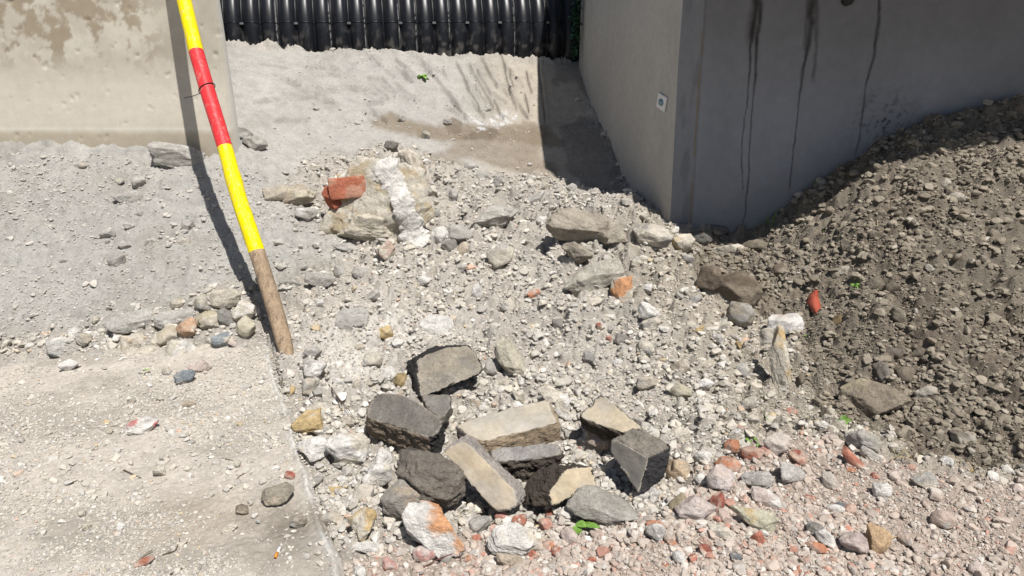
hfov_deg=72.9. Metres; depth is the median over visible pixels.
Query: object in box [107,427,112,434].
stone
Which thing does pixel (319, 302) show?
stone
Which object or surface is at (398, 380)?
stone
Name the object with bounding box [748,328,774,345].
boulder
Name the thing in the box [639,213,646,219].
stone
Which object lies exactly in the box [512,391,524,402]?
stone
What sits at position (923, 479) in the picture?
stone
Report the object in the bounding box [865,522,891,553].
stone
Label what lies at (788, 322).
boulder
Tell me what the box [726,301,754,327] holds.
stone
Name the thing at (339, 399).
twig
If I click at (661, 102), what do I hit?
survey plate
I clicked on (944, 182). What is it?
stone
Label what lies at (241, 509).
stone
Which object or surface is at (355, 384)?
stone
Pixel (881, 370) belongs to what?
stone
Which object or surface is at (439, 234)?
stone
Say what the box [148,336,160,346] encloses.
stone
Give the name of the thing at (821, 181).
stone
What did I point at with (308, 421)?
boulder
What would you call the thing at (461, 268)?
stone
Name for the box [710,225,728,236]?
stone
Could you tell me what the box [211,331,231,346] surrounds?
stone
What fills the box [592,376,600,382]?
stone
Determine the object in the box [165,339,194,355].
stone
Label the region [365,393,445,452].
asphalt fragment
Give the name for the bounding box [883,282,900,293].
stone
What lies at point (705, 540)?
brick fragment
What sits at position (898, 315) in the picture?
stone
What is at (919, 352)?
stone
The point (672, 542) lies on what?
brick fragment
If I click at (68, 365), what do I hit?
stone
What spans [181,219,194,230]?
stone
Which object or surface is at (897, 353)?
stone
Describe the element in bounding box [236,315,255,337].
stone
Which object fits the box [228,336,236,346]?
stone
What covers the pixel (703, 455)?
stone
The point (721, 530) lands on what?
rock
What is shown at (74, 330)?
stone
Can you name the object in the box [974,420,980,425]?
stone
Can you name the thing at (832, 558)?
brick fragment
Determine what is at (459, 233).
stone
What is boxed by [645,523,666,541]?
stone
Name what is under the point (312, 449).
boulder
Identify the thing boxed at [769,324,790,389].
rock
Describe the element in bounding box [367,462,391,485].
stone
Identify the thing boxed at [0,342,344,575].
pavement
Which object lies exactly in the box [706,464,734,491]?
stone
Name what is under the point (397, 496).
boulder
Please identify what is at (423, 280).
stone
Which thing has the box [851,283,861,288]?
weed leaf
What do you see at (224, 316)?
stone
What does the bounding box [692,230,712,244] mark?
stone
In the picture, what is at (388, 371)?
stone
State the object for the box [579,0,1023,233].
bridge abutment
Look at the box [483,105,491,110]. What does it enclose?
stone
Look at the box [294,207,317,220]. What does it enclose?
stone
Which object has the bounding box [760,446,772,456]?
brick fragment
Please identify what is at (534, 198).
stone
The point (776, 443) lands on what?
stone
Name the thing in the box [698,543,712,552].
brick fragment
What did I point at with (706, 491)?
rubble
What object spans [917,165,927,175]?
stone
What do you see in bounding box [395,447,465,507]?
boulder
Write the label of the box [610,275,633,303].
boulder
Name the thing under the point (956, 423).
stone
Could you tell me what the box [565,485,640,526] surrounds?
boulder
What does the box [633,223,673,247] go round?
boulder
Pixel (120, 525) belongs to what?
stone
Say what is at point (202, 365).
stone
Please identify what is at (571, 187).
stone
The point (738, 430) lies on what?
stone
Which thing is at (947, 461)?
stone
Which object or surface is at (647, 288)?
stone
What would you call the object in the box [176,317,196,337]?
stone
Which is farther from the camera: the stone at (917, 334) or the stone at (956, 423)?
the stone at (917, 334)
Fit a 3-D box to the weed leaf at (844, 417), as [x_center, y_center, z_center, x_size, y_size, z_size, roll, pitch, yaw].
[1.224,0.490,2.564,0.064,0.024,0.043,0,22,0]
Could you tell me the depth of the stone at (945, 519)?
2.00 m
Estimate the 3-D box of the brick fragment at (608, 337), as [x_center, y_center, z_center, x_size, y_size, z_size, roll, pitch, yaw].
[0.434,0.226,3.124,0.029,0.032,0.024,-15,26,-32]
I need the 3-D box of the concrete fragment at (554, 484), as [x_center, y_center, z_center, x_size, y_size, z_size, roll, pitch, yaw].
[0.144,0.610,2.150,0.231,0.120,0.128,0,22,0]
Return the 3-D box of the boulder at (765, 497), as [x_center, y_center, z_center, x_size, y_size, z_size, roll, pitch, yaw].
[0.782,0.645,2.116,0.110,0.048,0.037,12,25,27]
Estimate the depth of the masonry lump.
3.83 m
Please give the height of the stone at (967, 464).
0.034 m
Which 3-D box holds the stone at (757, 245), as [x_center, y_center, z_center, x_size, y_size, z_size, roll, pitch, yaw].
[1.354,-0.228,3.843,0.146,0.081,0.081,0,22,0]
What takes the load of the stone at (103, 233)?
on the ground
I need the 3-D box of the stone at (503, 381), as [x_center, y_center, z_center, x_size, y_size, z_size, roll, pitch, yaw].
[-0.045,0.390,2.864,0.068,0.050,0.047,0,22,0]
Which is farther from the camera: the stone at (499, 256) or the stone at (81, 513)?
the stone at (499, 256)
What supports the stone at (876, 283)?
on the ground
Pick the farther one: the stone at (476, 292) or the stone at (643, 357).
the stone at (476, 292)
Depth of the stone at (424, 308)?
3.32 m
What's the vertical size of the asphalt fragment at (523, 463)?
0.159 m
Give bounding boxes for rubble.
[2,97,1023,575]
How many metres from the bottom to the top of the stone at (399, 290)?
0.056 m
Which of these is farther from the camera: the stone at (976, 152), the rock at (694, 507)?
the stone at (976, 152)
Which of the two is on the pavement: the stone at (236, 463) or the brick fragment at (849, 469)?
the stone at (236, 463)
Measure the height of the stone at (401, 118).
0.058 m
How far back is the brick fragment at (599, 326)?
3.15 m
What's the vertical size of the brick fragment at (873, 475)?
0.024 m
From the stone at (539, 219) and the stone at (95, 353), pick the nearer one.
the stone at (95, 353)
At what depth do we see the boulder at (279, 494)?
2.10 m
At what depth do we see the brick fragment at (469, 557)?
1.93 m
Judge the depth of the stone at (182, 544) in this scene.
1.94 m
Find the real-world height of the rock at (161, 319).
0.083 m
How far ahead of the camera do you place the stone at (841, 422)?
2.51 m
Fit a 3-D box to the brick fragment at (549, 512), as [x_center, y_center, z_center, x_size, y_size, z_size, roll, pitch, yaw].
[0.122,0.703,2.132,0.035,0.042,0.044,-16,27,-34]
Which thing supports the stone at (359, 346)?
on the ground
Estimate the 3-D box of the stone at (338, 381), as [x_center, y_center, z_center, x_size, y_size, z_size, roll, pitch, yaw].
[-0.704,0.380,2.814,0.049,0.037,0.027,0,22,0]
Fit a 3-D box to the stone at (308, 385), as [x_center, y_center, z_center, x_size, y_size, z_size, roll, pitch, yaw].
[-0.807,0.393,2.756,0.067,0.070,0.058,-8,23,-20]
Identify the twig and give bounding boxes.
[137,550,152,560]
[321,379,351,416]
[423,553,461,567]
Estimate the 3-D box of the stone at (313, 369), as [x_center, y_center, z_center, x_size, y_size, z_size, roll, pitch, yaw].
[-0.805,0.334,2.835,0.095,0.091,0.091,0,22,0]
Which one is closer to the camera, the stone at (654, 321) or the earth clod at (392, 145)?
the stone at (654, 321)
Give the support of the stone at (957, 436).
on the ground
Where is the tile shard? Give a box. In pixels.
[807,290,820,313]
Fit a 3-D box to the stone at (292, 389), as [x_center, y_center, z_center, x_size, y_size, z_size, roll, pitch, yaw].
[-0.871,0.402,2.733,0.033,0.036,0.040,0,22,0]
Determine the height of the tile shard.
0.148 m
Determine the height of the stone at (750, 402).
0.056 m
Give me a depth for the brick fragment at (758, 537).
1.94 m
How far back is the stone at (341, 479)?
2.26 m
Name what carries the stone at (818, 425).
on the ground
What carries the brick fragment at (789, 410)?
on the ground
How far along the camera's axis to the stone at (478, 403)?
2.75 m
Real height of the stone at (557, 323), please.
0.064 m
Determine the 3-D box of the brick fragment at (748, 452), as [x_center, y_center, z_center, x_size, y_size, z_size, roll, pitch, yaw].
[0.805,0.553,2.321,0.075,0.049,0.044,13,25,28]
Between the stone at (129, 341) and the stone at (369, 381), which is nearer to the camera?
the stone at (369, 381)
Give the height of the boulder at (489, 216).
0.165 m
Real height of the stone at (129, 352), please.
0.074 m
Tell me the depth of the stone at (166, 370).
2.85 m
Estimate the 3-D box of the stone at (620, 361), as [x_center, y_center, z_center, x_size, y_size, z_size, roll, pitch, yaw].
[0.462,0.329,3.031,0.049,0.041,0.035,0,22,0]
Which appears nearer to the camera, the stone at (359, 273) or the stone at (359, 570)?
the stone at (359, 570)
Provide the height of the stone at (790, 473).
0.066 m
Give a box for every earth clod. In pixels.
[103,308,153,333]
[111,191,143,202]
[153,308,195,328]
[279,277,301,286]
[335,306,368,331]
[384,140,398,151]
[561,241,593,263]
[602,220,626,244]
[695,265,722,290]
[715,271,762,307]
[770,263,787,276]
[832,314,842,325]
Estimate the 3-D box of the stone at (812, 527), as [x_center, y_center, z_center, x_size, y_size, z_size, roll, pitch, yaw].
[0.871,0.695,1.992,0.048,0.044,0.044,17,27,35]
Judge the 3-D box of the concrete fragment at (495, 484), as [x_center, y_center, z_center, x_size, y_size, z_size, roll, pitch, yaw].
[-0.087,0.567,2.129,0.273,0.179,0.119,14,26,31]
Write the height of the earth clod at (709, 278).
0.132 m
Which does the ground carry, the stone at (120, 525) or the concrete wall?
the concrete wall
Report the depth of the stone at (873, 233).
3.25 m
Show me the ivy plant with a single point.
(576, 13)
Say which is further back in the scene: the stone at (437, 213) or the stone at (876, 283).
the stone at (437, 213)
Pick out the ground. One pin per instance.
(268, 82)
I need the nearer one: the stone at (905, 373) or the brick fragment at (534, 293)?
the stone at (905, 373)
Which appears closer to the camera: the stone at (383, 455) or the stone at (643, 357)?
the stone at (383, 455)
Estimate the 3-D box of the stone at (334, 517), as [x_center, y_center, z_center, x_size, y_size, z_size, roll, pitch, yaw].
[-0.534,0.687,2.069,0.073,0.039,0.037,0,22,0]
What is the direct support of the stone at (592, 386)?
on the ground
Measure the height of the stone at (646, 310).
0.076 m
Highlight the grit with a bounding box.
[0,49,1023,575]
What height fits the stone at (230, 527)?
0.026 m
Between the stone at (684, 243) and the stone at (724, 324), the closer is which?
the stone at (724, 324)
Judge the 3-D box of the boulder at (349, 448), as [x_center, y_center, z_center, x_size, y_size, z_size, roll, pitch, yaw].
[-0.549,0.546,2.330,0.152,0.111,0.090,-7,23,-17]
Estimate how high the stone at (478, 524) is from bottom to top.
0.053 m
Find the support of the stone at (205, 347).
on the ground
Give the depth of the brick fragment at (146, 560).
1.87 m
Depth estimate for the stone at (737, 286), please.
3.36 m
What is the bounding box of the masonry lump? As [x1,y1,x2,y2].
[318,155,434,247]
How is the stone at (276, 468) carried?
on the pavement
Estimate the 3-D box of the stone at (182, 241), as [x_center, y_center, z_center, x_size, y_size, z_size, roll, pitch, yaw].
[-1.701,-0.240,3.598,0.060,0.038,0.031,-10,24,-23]
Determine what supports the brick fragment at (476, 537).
on the ground
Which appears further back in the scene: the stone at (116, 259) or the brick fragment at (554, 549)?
the stone at (116, 259)
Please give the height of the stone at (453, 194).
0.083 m
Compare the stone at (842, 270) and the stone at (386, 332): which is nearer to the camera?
the stone at (386, 332)
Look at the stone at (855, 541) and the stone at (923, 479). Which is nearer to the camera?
the stone at (855, 541)
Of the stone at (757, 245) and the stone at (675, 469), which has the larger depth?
the stone at (757, 245)
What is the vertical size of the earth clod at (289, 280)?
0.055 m
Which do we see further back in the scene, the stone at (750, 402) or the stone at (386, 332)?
the stone at (386, 332)
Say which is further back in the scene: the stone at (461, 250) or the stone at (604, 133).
the stone at (604, 133)
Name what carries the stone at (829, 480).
on the ground
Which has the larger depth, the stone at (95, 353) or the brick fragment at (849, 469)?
the stone at (95, 353)
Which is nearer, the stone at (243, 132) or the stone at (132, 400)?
the stone at (132, 400)
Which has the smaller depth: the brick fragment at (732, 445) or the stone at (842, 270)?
the brick fragment at (732, 445)
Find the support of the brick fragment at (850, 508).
on the ground
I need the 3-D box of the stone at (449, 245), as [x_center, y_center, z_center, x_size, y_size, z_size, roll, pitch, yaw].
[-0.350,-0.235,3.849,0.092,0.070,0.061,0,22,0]
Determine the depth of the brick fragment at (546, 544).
1.98 m
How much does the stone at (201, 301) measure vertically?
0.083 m
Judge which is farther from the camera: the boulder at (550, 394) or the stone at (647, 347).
the stone at (647, 347)
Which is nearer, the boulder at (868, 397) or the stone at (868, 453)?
the stone at (868, 453)
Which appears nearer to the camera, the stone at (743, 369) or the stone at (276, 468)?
the stone at (276, 468)
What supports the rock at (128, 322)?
on the ground
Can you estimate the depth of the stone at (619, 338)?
3.12 m
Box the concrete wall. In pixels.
[0,0,240,156]
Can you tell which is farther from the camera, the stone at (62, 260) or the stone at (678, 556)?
the stone at (62, 260)
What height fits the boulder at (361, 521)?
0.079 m
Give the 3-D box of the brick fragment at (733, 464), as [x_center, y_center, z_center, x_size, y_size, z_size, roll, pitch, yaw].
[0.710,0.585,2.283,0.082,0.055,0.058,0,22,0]
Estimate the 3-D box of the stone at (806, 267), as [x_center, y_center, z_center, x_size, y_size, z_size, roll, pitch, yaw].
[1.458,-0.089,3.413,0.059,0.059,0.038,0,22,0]
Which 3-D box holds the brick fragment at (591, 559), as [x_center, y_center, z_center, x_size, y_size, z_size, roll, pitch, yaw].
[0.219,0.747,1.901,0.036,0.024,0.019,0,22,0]
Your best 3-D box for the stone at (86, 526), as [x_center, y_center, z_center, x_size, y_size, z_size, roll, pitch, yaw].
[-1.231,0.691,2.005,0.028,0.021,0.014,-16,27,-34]
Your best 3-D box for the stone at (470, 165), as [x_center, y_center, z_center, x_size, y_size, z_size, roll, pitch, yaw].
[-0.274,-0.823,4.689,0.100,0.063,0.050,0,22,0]
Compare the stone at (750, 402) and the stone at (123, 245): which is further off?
the stone at (123, 245)
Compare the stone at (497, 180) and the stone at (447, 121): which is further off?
the stone at (447, 121)
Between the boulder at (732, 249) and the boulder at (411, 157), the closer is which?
the boulder at (732, 249)
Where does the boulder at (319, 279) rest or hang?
on the ground
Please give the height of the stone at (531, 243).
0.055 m
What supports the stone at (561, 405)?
on the ground
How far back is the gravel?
2.61 m
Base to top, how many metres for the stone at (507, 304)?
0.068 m
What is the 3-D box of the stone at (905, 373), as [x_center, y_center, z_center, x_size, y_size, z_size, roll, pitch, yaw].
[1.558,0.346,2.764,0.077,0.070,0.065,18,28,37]
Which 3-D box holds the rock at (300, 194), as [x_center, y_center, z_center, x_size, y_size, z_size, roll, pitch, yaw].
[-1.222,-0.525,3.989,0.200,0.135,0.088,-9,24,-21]
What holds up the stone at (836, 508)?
on the ground
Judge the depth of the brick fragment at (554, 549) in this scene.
1.95 m
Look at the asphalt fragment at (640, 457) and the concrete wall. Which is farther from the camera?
the concrete wall
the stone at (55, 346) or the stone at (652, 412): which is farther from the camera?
the stone at (55, 346)
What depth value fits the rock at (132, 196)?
3.79 m
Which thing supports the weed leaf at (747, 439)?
on the ground
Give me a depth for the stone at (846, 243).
3.34 m
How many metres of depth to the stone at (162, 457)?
2.32 m
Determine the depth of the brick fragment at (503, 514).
2.08 m
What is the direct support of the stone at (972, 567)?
on the ground
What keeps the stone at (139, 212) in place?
on the ground
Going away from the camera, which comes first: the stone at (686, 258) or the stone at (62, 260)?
the stone at (62, 260)
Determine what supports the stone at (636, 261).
on the ground
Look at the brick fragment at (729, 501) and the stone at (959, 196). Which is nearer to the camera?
the brick fragment at (729, 501)
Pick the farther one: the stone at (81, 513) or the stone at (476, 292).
the stone at (476, 292)
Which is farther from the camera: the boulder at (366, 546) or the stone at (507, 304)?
the stone at (507, 304)
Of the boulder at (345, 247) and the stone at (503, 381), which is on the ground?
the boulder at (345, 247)
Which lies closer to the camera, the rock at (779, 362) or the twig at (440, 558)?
the twig at (440, 558)
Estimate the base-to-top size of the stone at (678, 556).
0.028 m
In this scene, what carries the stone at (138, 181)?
on the ground
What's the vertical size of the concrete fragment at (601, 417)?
0.107 m
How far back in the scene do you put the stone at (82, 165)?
3.96 m
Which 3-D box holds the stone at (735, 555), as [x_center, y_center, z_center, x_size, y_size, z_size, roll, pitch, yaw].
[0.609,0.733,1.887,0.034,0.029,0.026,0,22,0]
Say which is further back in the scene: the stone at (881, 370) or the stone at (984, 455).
the stone at (881, 370)
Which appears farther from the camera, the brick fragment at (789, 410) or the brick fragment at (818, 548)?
the brick fragment at (789, 410)
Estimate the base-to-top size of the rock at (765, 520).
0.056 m
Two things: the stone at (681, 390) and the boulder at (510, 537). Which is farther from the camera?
the stone at (681, 390)
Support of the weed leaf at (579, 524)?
on the ground
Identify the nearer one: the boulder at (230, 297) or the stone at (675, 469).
the stone at (675, 469)
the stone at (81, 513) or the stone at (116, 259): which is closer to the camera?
the stone at (81, 513)
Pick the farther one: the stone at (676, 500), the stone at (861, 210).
the stone at (861, 210)
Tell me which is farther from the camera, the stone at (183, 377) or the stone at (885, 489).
the stone at (183, 377)
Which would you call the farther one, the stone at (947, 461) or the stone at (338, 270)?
the stone at (338, 270)
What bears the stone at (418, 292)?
on the ground
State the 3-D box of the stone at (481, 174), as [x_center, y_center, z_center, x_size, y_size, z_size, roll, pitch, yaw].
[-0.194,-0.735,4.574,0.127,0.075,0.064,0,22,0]
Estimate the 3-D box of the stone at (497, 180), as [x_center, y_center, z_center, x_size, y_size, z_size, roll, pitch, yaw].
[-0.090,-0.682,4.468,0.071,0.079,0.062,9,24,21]
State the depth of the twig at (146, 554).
1.91 m
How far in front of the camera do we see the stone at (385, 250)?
3.62 m
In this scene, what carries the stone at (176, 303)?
on the ground
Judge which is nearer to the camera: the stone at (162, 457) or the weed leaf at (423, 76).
the stone at (162, 457)
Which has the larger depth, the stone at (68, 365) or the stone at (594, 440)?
the stone at (68, 365)
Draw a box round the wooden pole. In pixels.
[177,0,293,354]
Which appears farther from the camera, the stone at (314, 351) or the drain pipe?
the drain pipe
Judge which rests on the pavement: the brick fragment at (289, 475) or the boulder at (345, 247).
the brick fragment at (289, 475)
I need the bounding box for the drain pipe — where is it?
[220,0,580,61]
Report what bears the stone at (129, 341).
on the pavement
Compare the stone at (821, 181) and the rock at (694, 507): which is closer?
the rock at (694, 507)
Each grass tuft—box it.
[760,211,778,226]
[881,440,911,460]
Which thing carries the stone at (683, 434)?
on the ground
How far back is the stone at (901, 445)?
2.34 m
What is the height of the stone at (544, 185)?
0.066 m
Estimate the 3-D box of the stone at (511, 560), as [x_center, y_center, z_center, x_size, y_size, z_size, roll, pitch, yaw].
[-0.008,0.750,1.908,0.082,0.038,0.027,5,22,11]
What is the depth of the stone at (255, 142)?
4.29 m
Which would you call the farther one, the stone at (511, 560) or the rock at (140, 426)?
the rock at (140, 426)
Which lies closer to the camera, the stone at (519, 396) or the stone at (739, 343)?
the stone at (519, 396)
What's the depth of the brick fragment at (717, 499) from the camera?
2.09 m
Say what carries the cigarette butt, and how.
on the pavement
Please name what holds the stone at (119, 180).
on the ground
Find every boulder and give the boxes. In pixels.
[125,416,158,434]
[147,141,205,167]
[205,287,241,308]
[261,482,294,505]
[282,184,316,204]
[291,408,322,432]
[297,436,329,461]
[304,271,336,286]
[324,432,371,463]
[332,243,361,252]
[347,507,376,540]
[353,540,379,552]
[380,479,419,520]
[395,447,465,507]
[398,148,426,174]
[401,500,465,559]
[419,315,453,336]
[468,205,518,228]
[487,521,538,556]
[494,337,525,375]
[537,385,567,402]
[545,207,608,242]
[563,258,624,296]
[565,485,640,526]
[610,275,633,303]
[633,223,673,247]
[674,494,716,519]
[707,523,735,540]
[711,244,743,255]
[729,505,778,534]
[741,471,773,488]
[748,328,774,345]
[751,486,781,509]
[767,312,804,335]
[838,378,912,416]
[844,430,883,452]
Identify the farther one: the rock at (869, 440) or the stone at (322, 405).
the stone at (322, 405)
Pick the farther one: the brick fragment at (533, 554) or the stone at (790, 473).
the stone at (790, 473)
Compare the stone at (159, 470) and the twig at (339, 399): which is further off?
the twig at (339, 399)
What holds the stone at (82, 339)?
on the ground
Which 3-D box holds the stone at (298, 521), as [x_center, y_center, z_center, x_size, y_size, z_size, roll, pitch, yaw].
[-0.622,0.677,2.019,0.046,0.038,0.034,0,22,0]
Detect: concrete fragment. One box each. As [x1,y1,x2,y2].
[444,435,525,511]
[455,400,560,452]
[523,463,595,507]
[580,397,642,439]
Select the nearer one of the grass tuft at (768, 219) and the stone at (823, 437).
the stone at (823, 437)
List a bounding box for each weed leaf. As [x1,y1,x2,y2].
[418,74,426,78]
[572,520,599,533]
[745,437,759,446]
[838,415,851,423]
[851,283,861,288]
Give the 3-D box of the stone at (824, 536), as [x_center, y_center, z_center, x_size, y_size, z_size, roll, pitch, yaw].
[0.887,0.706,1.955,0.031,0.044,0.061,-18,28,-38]
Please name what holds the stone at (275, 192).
on the ground
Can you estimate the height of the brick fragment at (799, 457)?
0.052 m
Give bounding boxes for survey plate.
[656,93,667,111]
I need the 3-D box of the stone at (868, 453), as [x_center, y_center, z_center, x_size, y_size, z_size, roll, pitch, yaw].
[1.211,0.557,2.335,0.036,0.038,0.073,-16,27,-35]
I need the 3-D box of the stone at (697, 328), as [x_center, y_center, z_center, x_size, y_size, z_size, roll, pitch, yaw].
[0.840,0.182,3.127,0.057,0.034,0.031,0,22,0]
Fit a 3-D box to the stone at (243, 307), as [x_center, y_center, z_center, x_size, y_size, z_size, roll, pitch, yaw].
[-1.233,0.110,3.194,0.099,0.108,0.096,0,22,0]
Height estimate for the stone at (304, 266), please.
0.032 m
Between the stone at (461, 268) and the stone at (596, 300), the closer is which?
the stone at (596, 300)
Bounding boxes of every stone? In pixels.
[45,337,66,357]
[57,359,78,370]
[59,258,68,262]
[66,327,78,334]
[74,162,86,168]
[75,333,92,345]
[78,510,85,516]
[82,523,91,530]
[88,351,104,355]
[92,316,99,323]
[99,229,115,237]
[107,253,125,266]
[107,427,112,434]
[114,178,124,183]
[116,522,125,529]
[117,241,131,248]
[120,333,143,350]
[124,349,135,355]
[126,397,135,403]
[131,176,145,188]
[134,208,143,215]
[136,345,160,353]
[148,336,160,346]
[152,464,165,475]
[155,324,178,344]
[159,453,168,460]
[162,367,171,374]
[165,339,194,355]
[169,297,184,309]
[173,369,195,384]
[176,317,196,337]
[178,540,186,548]
[179,239,189,244]
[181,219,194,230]
[182,401,195,406]
[187,359,211,371]
[193,294,210,310]
[194,343,210,350]
[195,310,219,329]
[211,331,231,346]
[217,308,236,325]
[221,521,237,533]
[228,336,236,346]
[231,299,256,321]
[233,460,240,467]
[235,504,248,514]
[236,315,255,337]
[238,127,252,138]
[242,135,267,150]
[262,185,288,200]
[271,465,280,471]
[286,385,295,395]
[289,514,306,528]
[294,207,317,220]
[300,264,307,268]
[301,378,316,394]
[303,345,321,358]
[303,360,326,377]
[311,402,328,410]
[316,299,323,306]
[321,511,343,524]
[328,486,343,491]
[332,378,343,385]
[333,265,344,277]
[336,475,347,483]
[341,416,354,426]
[352,267,366,278]
[352,379,359,388]
[353,482,373,502]
[354,566,366,575]
[355,343,363,349]
[364,351,382,366]
[365,378,374,385]
[366,290,379,300]
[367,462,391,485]
[373,448,392,463]
[375,241,394,259]
[378,325,393,339]
[382,366,395,381]
[382,556,396,570]
[393,373,406,387]
[397,288,406,294]
[398,115,404,121]
[412,545,435,562]
[415,289,424,297]
[417,276,430,285]
[417,305,427,312]
[421,131,429,138]
[430,226,448,243]
[434,209,440,216]
[441,239,456,251]
[443,118,451,124]
[447,224,472,241]
[448,189,458,200]
[455,264,466,272]
[457,241,477,255]
[464,162,478,169]
[468,515,491,533]
[470,399,486,408]
[471,283,482,298]
[475,170,491,179]
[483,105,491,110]
[484,358,502,374]
[486,244,514,267]
[493,176,504,186]
[493,377,508,386]
[495,553,522,566]
[499,299,515,311]
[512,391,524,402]
[525,240,535,245]
[527,192,542,204]
[536,216,546,224]
[540,182,550,190]
[552,319,563,331]
[554,397,575,420]
[560,526,577,544]
[566,183,577,191]
[582,351,594,365]
[582,383,595,393]
[585,432,611,449]
[587,295,602,305]
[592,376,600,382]
[600,130,606,136]
[612,359,622,366]
[614,333,628,345]
[630,256,641,266]
[636,376,656,390]
[637,339,654,356]
[638,302,659,318]
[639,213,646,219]
[639,355,649,362]
[641,316,661,329]
[643,283,652,293]
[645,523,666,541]
[646,487,659,503]
[649,409,657,415]
[655,349,669,356]
[662,265,670,272]
[665,458,691,480]
[668,384,692,398]
[668,492,686,511]
[669,427,690,442]
[670,359,689,375]
[672,233,694,252]
[672,550,686,563]
[681,254,693,262]
[689,294,702,302]
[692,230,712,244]
[692,325,703,331]
[694,451,712,463]
[694,473,706,485]
[696,378,713,390]
[701,360,716,368]
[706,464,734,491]
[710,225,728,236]
[712,332,723,344]
[715,508,730,523]
[717,318,729,330]
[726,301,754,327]
[729,552,742,561]
[730,428,745,438]
[736,340,743,348]
[736,363,750,376]
[740,396,756,408]
[742,239,767,251]
[744,414,759,423]
[763,432,789,455]
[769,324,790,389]
[779,461,805,482]
[801,265,810,270]
[806,521,823,537]
[813,177,826,187]
[814,421,828,429]
[815,528,835,544]
[820,407,830,416]
[820,434,833,441]
[821,471,839,488]
[826,504,844,513]
[835,266,849,274]
[838,420,845,425]
[838,531,868,553]
[840,239,852,251]
[846,179,854,186]
[850,302,866,311]
[856,207,865,213]
[860,445,882,460]
[865,277,884,290]
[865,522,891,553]
[868,229,881,238]
[872,361,891,383]
[872,482,892,497]
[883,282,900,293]
[885,347,903,358]
[891,307,905,323]
[893,366,915,382]
[894,441,905,451]
[896,531,911,545]
[909,347,926,356]
[909,471,938,487]
[910,328,928,338]
[913,386,937,397]
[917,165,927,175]
[917,426,926,435]
[926,438,936,441]
[930,510,957,528]
[939,455,953,466]
[940,177,951,187]
[942,249,955,257]
[949,192,966,203]
[949,430,976,443]
[952,420,963,426]
[962,462,973,471]
[968,563,987,573]
[969,148,982,156]
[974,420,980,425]
[980,449,988,458]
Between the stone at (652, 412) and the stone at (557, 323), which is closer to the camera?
the stone at (652, 412)
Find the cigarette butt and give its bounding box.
[274,546,280,557]
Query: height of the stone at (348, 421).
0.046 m
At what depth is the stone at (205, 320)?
3.14 m
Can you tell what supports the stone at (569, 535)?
on the gravel
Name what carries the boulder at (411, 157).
on the ground
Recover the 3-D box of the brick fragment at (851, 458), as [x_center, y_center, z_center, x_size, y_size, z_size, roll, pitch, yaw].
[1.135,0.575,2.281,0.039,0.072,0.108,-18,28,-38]
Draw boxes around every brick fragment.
[134,556,154,567]
[284,471,294,479]
[463,554,474,562]
[471,534,480,541]
[494,511,508,518]
[511,514,526,525]
[527,289,540,298]
[527,550,539,558]
[538,518,552,530]
[542,540,553,548]
[546,508,554,515]
[551,546,560,555]
[587,556,595,561]
[596,323,601,329]
[605,335,611,340]
[646,520,665,527]
[667,539,676,545]
[689,554,696,562]
[697,536,711,547]
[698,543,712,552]
[709,491,724,511]
[714,456,740,472]
[724,439,739,452]
[725,498,735,507]
[740,446,764,459]
[750,531,764,543]
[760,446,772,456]
[785,407,797,414]
[787,449,807,466]
[804,494,816,501]
[805,541,826,553]
[828,556,837,561]
[841,445,865,470]
[843,503,856,513]
[846,467,855,472]
[870,472,878,478]
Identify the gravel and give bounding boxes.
[0,48,1023,575]
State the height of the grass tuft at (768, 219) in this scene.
0.115 m
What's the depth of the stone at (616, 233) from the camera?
3.74 m
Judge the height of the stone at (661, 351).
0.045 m
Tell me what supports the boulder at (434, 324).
on the ground
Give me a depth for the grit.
2.59 m
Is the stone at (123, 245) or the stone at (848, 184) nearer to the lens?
the stone at (123, 245)
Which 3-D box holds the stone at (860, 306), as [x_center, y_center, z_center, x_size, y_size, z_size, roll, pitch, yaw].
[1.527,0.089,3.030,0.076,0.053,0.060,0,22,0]
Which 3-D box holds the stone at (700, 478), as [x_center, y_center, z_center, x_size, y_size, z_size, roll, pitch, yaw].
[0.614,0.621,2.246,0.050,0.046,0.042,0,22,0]
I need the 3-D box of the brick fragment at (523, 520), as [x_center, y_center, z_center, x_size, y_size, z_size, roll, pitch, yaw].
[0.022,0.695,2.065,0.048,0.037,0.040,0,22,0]
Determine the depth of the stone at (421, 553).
1.91 m
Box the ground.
[0,38,1023,575]
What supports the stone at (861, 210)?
on the ground
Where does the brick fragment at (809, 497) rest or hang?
on the ground
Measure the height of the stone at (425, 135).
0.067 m
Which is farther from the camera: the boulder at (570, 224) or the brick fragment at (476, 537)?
the boulder at (570, 224)
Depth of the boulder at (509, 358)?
2.88 m
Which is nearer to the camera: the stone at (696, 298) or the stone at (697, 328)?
the stone at (697, 328)
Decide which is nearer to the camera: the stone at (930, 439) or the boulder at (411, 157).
the stone at (930, 439)
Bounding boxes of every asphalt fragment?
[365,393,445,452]
[406,344,481,398]
[421,394,452,427]
[489,443,564,481]
[610,428,670,493]
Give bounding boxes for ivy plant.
[568,0,582,59]
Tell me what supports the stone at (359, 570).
on the ground
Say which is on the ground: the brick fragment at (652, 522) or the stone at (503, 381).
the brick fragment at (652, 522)
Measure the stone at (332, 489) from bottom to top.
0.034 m
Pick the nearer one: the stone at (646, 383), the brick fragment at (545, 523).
the brick fragment at (545, 523)
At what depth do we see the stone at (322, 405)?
2.67 m
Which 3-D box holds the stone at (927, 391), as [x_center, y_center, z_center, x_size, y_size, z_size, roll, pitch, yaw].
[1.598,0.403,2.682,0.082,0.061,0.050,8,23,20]
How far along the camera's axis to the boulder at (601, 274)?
3.41 m
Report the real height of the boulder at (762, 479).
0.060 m
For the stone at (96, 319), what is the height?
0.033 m

